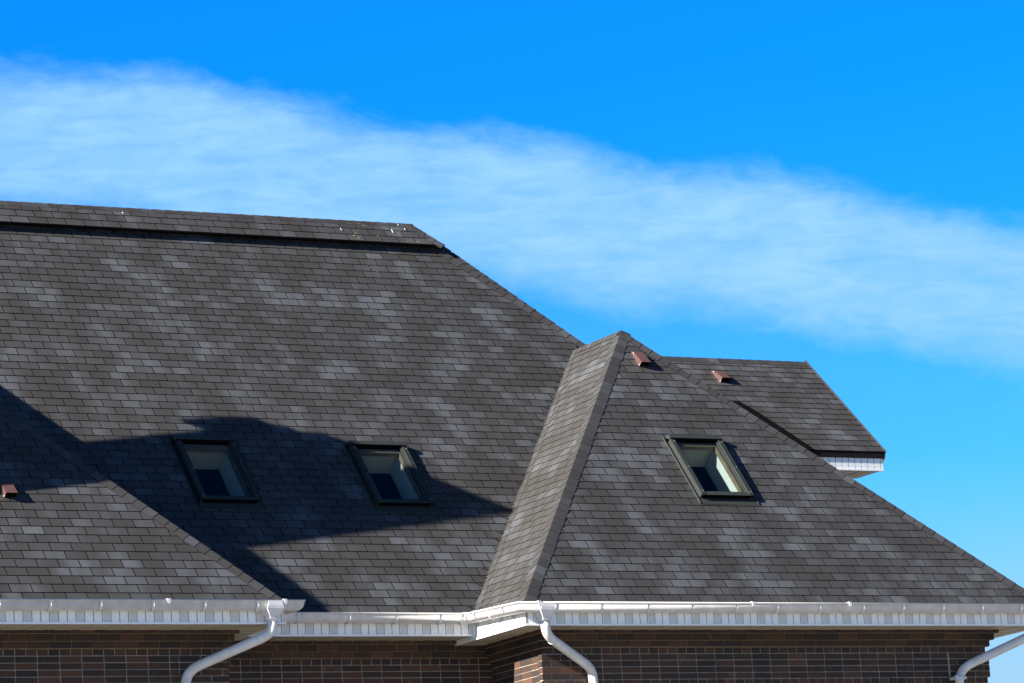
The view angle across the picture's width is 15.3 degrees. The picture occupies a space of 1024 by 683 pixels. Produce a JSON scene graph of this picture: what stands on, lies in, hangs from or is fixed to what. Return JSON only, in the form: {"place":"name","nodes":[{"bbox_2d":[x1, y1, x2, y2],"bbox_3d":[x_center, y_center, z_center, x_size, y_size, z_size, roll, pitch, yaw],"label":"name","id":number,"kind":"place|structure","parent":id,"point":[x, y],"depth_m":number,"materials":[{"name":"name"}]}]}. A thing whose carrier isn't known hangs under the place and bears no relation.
{"place":"outdoors","nodes":[
{"label":"outdoors","id":0,"kind":"place"},
{"bbox_2d":[0,201,1023,682],"bbox_3d":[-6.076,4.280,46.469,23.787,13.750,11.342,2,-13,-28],"label":"brick house","id":1,"kind":"structure","parent":0,"point":[258,449],"depth_m":46.56,"materials":[{"name":"brick"}]},
{"bbox_2d":[0,0,1023,682],"label":"sky","id":2,"kind":"structure","parent":0,"point":[835,186],"materials":[{"name":"blue"}]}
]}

